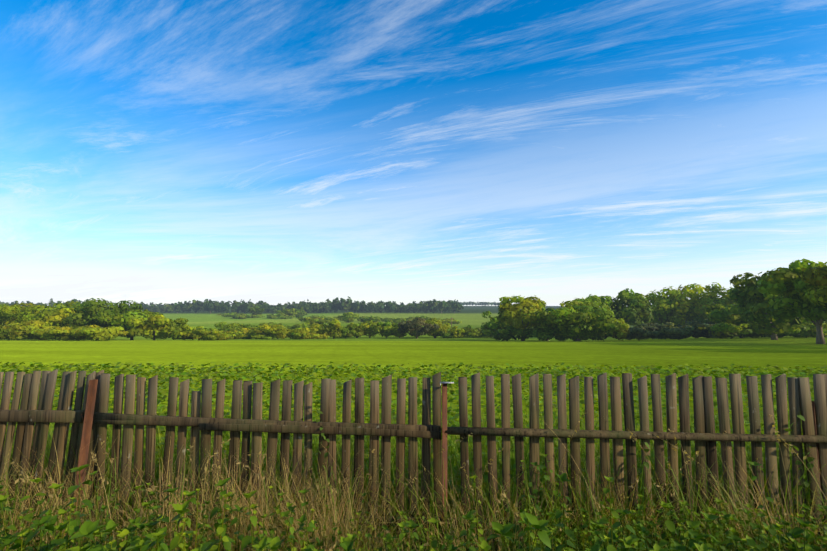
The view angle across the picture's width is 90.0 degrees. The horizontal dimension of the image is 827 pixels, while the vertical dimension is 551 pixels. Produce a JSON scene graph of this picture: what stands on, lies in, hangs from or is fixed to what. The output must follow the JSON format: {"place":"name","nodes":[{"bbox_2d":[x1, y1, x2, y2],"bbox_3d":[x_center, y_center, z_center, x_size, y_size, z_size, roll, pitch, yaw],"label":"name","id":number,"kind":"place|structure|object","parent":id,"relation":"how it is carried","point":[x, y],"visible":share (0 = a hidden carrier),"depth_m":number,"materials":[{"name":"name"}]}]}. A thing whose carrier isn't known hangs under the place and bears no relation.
{"place":"outdoors","nodes":[
{"label":"outdoors","id":0,"kind":"place"},
{"bbox_2d":[0,306,826,550],"bbox_3d":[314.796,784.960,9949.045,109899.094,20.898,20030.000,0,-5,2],"label":"field","id":1,"kind":"structure","parent":0,"point":[787,351],"depth_m":31.55,"materials":[{"name":"green plant"}]},
{"bbox_2d":[0,296,501,313],"bbox_3d":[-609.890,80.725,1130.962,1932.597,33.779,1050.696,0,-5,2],"label":"forest","id":2,"kind":"object","parent":1,"relation":"on","point":[336,304],"materials":[{"name":"green plant"}]},
{"bbox_2d":[0,369,826,550],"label":"fence pickets","id":3,"kind":"object","parent":1,"relation":"on","point":[91,418],"visible":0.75,"depth_m":2.83,"materials":[{"name":"brown wood"}]},
{"bbox_2d":[0,454,826,550],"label":"weeds","id":4,"kind":"object","parent":1,"relation":"on","point":[89,527],"visible":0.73,"depth_m":1.59,"materials":[{"name":"green plant"}]},
{"bbox_2d":[0,399,826,545],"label":"grass","id":5,"kind":"structure","parent":1,"relation":"on","point":[454,452],"depth_m":3.31,"materials":[{"name":"green plant"}]},
{"bbox_2d":[0,258,826,343],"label":"trees","id":6,"kind":"object","parent":1,"relation":"on","point":[745,307],"materials":[{"name":"green plant"}]},
{"bbox_2d":[0,361,826,518],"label":"crop leaves","id":7,"kind":"object","parent":1,"relation":"on","point":[339,383],"visible":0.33,"depth_m":9.90,"materials":[{"name":"green plant"}]},
{"bbox_2d":[0,404,826,550],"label":"weedy grass","id":8,"kind":"structure","parent":0,"point":[328,533],"depth_m":2.47,"materials":[{"name":"green plant"}]},
{"bbox_2d":[0,0,826,305],"label":"sky","id":9,"kind":"structure","parent":0,"point":[273,152],"materials":[{"name":"blue"}]}
]}

